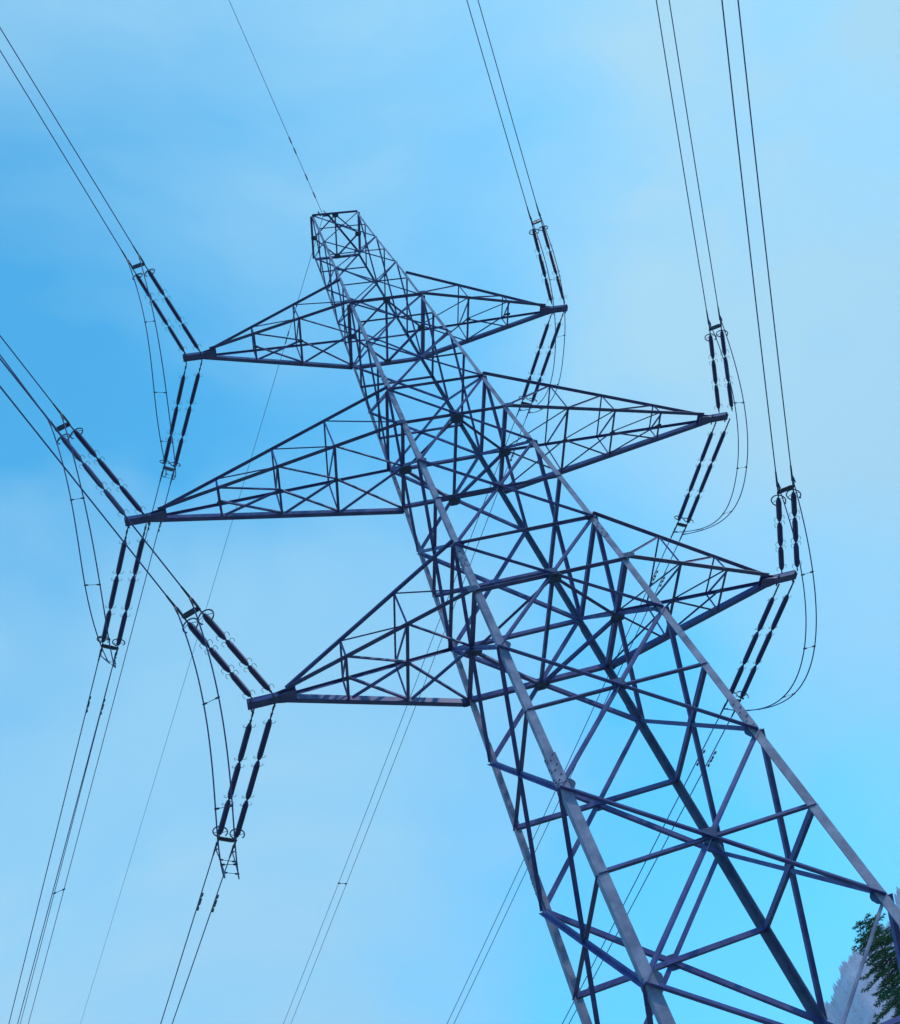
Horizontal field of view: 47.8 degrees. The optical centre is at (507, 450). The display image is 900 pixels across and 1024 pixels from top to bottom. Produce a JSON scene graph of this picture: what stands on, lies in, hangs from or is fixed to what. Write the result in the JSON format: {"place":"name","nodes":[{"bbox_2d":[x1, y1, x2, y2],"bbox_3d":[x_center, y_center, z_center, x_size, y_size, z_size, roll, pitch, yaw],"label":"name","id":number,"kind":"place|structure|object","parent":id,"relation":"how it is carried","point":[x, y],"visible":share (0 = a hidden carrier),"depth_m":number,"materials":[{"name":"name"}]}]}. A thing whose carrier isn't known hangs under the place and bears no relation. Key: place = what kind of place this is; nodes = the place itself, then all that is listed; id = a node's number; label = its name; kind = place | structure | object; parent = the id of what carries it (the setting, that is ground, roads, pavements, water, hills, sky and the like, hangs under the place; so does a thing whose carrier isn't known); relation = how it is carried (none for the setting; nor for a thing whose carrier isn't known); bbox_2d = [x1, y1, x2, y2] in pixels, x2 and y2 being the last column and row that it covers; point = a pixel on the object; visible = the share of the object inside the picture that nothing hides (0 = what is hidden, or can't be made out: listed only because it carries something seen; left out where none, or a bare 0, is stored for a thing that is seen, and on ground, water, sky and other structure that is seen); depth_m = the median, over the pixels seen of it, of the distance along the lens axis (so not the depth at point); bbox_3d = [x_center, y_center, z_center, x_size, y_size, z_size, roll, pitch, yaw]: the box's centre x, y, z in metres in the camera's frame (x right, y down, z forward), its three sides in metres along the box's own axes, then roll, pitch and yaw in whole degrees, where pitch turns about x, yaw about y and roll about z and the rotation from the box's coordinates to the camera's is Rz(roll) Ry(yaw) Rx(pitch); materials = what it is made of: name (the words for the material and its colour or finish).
{"place":"outdoors","nodes":[
{"label":"outdoors","id":0,"kind":"place"},
{"bbox_2d":[0,0,899,1023],"label":"sky","id":1,"kind":"structure","parent":0,"point":[388,111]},
{"bbox_2d":[824,886,899,1023],"bbox_3d":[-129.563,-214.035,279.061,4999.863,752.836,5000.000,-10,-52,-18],"label":"ground","id":2,"kind":"structure","parent":0,"point":[866,1015],"depth_m":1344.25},
{"bbox_2d":[124,210,899,1023],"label":"transmission tower","id":3,"kind":"structure","parent":2,"relation":"on","point":[648,978],"depth_m":38.70,"materials":[{"name":"metal"}]},
{"bbox_2d":[43,404,144,516],"bbox_3d":[-16.945,0.572,41.410,1.230,0.972,6.350,-27,-48,-4],"label":"tension insulator set","id":4,"kind":"object","parent":3,"relation":"attached to","point":[107,470],"visible":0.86,"depth_m":41.28,"materials":[{"name":"ceramic"}]},
{"bbox_2d":[0,354,35,401],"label":"power cable","id":5,"kind":"object","parent":4,"relation":"attached to","point":[13,373],"visible":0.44,"depth_m":38.79,"materials":[{"name":"metal"}]},
{"bbox_2d":[0,335,53,403],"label":"power cable","id":6,"kind":"object","parent":4,"relation":"attached to","point":[26,369],"visible":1,"depth_m":38.60,"materials":[{"name":"metal"}]},
{"bbox_2d":[50,419,115,667],"bbox_3d":[-17.245,5.064,41.821,1.028,5.035,12.992,-9,-52,-19],"label":"jumper loop","id":7,"kind":"object","parent":4,"relation":"hanging from","point":[108,639],"visible":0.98,"depth_m":39.42,"materials":[{"name":"metal"}]},
{"bbox_2d":[97,523,147,661],"bbox_3d":[-17.152,6.575,44.813,1.296,0.909,7.950,7,-58,-29],"label":"tension insulator set","id":8,"kind":"object","parent":3,"relation":"attached to","point":[119,639],"visible":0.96,"depth_m":44.76,"materials":[{"name":"ceramic"}]},
{"bbox_2d":[9,662,98,1022],"bbox_3d":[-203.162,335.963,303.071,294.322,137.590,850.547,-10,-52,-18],"label":"power cable","id":9,"kind":"object","parent":8,"relation":"attached to","point":[88,703],"visible":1,"depth_m":51.70,"materials":[{"name":"metal"}]},
{"bbox_2d":[17,666,112,1023],"bbox_3d":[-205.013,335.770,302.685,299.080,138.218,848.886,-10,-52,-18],"label":"power cable","id":10,"kind":"object","parent":8,"relation":"attached to","point":[104,699],"visible":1,"depth_m":52.22,"materials":[{"name":"metal"}]},
{"bbox_2d":[121,245,199,353],"bbox_3d":[-17.742,-7.597,51.763,1.293,1.311,6.590,-26,-48,-5],"label":"tension insulator set","id":11,"kind":"object","parent":3,"relation":"attached to","point":[171,307],"visible":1,"depth_m":51.60,"materials":[{"name":"ceramic"}]},
{"bbox_2d":[0,50,121,249],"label":"power cable","id":12,"kind":"object","parent":11,"relation":"attached to","point":[59,148],"visible":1,"depth_m":47.48,"materials":[{"name":"metal"}]},
{"bbox_2d":[0,27,132,245],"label":"power cable","id":13,"kind":"object","parent":11,"relation":"attached to","point":[65,134],"visible":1,"depth_m":46.76,"materials":[{"name":"metal"}]},
{"bbox_2d":[128,259,175,479],"bbox_3d":[-18.095,-3.036,52.182,0.919,5.404,13.416,-9,-52,-19],"label":"jumper loop","id":14,"kind":"object","parent":11,"relation":"hanging from","point":[145,322],"visible":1,"depth_m":49.71,"materials":[{"name":"metal"}]},
{"bbox_2d":[159,362,202,484],"bbox_3d":[-17.883,-1.237,55.050,1.324,1.242,8.078,7,-58,-29],"label":"tension insulator set","id":15,"kind":"object","parent":3,"relation":"attached to","point":[188,413],"visible":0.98,"depth_m":55.06,"materials":[{"name":"ceramic"}]},
{"bbox_2d":[20,482,159,1023],"bbox_3d":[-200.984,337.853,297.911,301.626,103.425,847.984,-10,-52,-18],"label":"power cable","id":16,"kind":"object","parent":15,"relation":"attached to","point":[78,798],"visible":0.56,"depth_m":69.03,"materials":[{"name":"metal"}]},
{"bbox_2d":[28,486,169,1023],"bbox_3d":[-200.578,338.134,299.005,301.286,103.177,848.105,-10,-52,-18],"label":"power cable","id":17,"kind":"object","parent":15,"relation":"attached to","point":[102,744],"visible":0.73,"depth_m":66.22,"materials":[{"name":"metal"}]},
{"bbox_2d":[80,217,322,1023],"bbox_3d":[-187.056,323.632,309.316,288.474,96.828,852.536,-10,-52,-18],"label":"earth wire","id":18,"kind":"object","parent":3,"relation":"attached to","point":[208,600],"visible":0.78,"depth_m":81.05,"materials":[{"name":"metal"}]},
{"bbox_2d":[166,587,273,700],"bbox_3d":[-9.611,6.506,33.756,1.239,0.803,6.027,-27,-48,-4],"label":"tension insulator set","id":19,"kind":"object","parent":3,"relation":"attached to","point":[233,648],"visible":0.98,"depth_m":33.62,"materials":[{"name":"ceramic"}]},
{"bbox_2d":[0,386,166,595],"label":"power cable","id":20,"kind":"object","parent":19,"relation":"attached to","point":[45,443],"visible":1,"depth_m":29.60,"materials":[{"name":"metal"}]},
{"bbox_2d":[0,358,181,586],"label":"power cable","id":21,"kind":"object","parent":19,"relation":"attached to","point":[48,419],"visible":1,"depth_m":29.08,"materials":[{"name":"metal"}]},
{"bbox_2d":[176,605,239,878],"bbox_3d":[-9.822,11.078,34.179,0.930,4.917,12.829,-9,-52,-19],"label":"jumper loop","id":22,"kind":"object","parent":19,"relation":"hanging from","point":[215,809],"visible":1,"depth_m":31.89,"materials":[{"name":"metal"}]},
{"bbox_2d":[212,705,275,857],"bbox_3d":[-9.808,12.384,37.304,1.272,0.861,7.924,5,-58,-28],"label":"tension insulator set","id":23,"kind":"object","parent":3,"relation":"attached to","point":[238,767],"visible":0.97,"depth_m":37.23,"materials":[{"name":"ceramic"}]},
{"bbox_2d":[160,855,212,1023],"bbox_3d":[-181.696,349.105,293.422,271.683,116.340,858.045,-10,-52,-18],"label":"power cable","id":24,"kind":"object","parent":23,"relation":"attached to","point":[199,901],"visible":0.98,"depth_m":40.78,"materials":[{"name":"metal"}]},
{"bbox_2d":[172,858,229,1023],"bbox_3d":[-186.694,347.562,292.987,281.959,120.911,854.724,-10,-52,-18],"label":"power cable","id":25,"kind":"object","parent":23,"relation":"attached to","point":[214,903],"visible":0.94,"depth_m":41.30,"materials":[{"name":"metal"}]},
{"bbox_2d":[229,1,321,211],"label":"earth wire","id":26,"kind":"object","parent":3,"relation":"attached to","point":[277,111],"visible":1,"depth_m":62.47,"materials":[{"name":"metal"}]},
{"bbox_2d":[516,312,563,418],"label":"tension insulator set","id":27,"kind":"object","parent":3,"relation":"attached to","point":[537,357],"visible":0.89,"depth_m":61.60,"materials":[{"name":"ceramic"}]},
{"bbox_2d":[283,416,516,1023],"bbox_3d":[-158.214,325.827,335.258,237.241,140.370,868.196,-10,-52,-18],"label":"power cable","id":28,"kind":"object","parent":27,"relation":"attached to","point":[393,741],"visible":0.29,"depth_m":79.70,"materials":[{"name":"metal"}]},
{"bbox_2d":[291,419,525,1022],"bbox_3d":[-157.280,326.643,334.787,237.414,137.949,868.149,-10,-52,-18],"label":"power cable","id":29,"kind":"object","parent":27,"relation":"attached to","point":[405,732],"visible":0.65,"depth_m":79.81,"materials":[{"name":"metal"}]},
{"bbox_2d":[527,203,566,304],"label":"tension insulator set","id":30,"kind":"object","parent":3,"relation":"attached to","point":[538,247],"visible":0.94,"depth_m":58.01,"materials":[{"name":"ceramic"}]},
{"bbox_2d":[466,0,526,205],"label":"power cable","id":31,"kind":"object","parent":30,"relation":"attached to","point":[496,101],"visible":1,"depth_m":52.92,"materials":[{"name":"metal"}]},
{"bbox_2d":[478,0,535,202],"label":"power cable","id":32,"kind":"object","parent":30,"relation":"attached to","point":[506,100],"visible":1,"depth_m":53.98,"materials":[{"name":"metal"}]},
{"bbox_2d":[519,212,564,412],"bbox_3d":[1.958,-6.752,58.623,1.106,5.554,13.057,-10,-52,-18],"label":"jumper loop","id":33,"kind":"object","parent":30,"relation":"hanging from","point":[554,315],"visible":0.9,"depth_m":56.20,"materials":[{"name":"metal"}]},
{"bbox_2d":[670,418,729,540],"bbox_3d":[10.147,1.731,53.799,1.368,0.858,7.756,2,-56,-26],"label":"tension insulator set","id":34,"kind":"object","parent":3,"relation":"attached to","point":[697,470],"visible":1,"depth_m":53.76,"materials":[{"name":"ceramic"}]},
{"bbox_2d":[447,538,670,1023],"bbox_3d":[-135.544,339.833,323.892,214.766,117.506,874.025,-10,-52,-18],"label":"power cable","id":35,"kind":"object","parent":34,"relation":"attached to","point":[656,571],"visible":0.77,"depth_m":64.50,"materials":[{"name":"metal"}]},
{"bbox_2d":[454,541,679,1022],"bbox_3d":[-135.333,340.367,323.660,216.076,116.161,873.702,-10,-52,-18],"label":"power cable","id":36,"kind":"object","parent":34,"relation":"attached to","point":[570,776],"visible":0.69,"depth_m":68.04,"materials":[{"name":"metal"}]},
{"bbox_2d":[704,306,735,412],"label":"tension insulator set","id":37,"kind":"object","parent":3,"relation":"attached to","point":[713,364],"visible":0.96,"depth_m":50.05,"materials":[{"name":"ceramic"}]},
{"bbox_2d":[656,0,706,310],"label":"power cable","id":38,"kind":"object","parent":37,"relation":"attached to","point":[680,151],"visible":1,"depth_m":44.14,"materials":[{"name":"metal"}]},
{"bbox_2d":[669,0,717,306],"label":"power cable","id":39,"kind":"object","parent":37,"relation":"attached to","point":[692,149],"visible":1,"depth_m":44.61,"materials":[{"name":"metal"}]},
{"bbox_2d":[673,316,747,534],"bbox_3d":[10.305,0.315,50.612,1.074,5.386,13.041,-10,-52,-18],"label":"jumper loop","id":40,"kind":"object","parent":37,"relation":"hanging from","point":[743,402],"visible":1,"depth_m":48.10,"materials":[{"name":"metal"}]},
{"bbox_2d":[720,581,794,716],"bbox_3d":[10.822,8.886,44.265,1.321,0.754,7.843,0,-55,-25],"label":"tension insulator set","id":41,"kind":"object","parent":3,"relation":"attached to","point":[763,647],"visible":0.94,"depth_m":44.12,"materials":[{"name":"ceramic"}]},
{"bbox_2d":[562,718,718,1023],"bbox_3d":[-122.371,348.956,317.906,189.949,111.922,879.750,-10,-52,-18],"label":"power cable","id":42,"kind":"object","parent":41,"relation":"attached to","point":[697,764],"visible":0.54,"depth_m":50.61,"materials":[{"name":"metal"}]},
{"bbox_2d":[569,717,731,1023],"bbox_3d":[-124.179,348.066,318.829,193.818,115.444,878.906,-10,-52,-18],"label":"power cable","id":43,"kind":"object","parent":41,"relation":"attached to","point":[711,759],"visible":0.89,"depth_m":50.72,"materials":[{"name":"metal"}]},
{"bbox_2d":[771,466,801,573],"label":"tension insulator set","id":44,"kind":"object","parent":3,"relation":"attached to","point":[793,499],"visible":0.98,"depth_m":40.22,"materials":[{"name":"ceramic"}]},
{"bbox_2d":[721,0,775,471],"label":"power cable","id":45,"kind":"object","parent":44,"relation":"attached to","point":[747,225],"visible":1,"depth_m":32.99,"materials":[{"name":"metal"}]},
{"bbox_2d":[737,0,790,465],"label":"power cable","id":46,"kind":"object","parent":44,"relation":"attached to","point":[762,222],"visible":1,"depth_m":33.30,"materials":[{"name":"metal"}]},
{"bbox_2d":[724,478,816,710],"bbox_3d":[10.922,7.434,41.278,0.934,4.180,12.950,-10,-52,-18],"label":"jumper loop","id":47,"kind":"object","parent":44,"relation":"hanging from","point":[804,648],"visible":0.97,"depth_m":38.84,"materials":[{"name":"metal"}]},
{"bbox_2d":[851,912,899,1023],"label":"spruce tree","id":48,"kind":"object","parent":2,"relation":"on","point":[882,955],"visible":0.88,"depth_m":40.32,"materials":[{"name":"green plant"}]}
]}

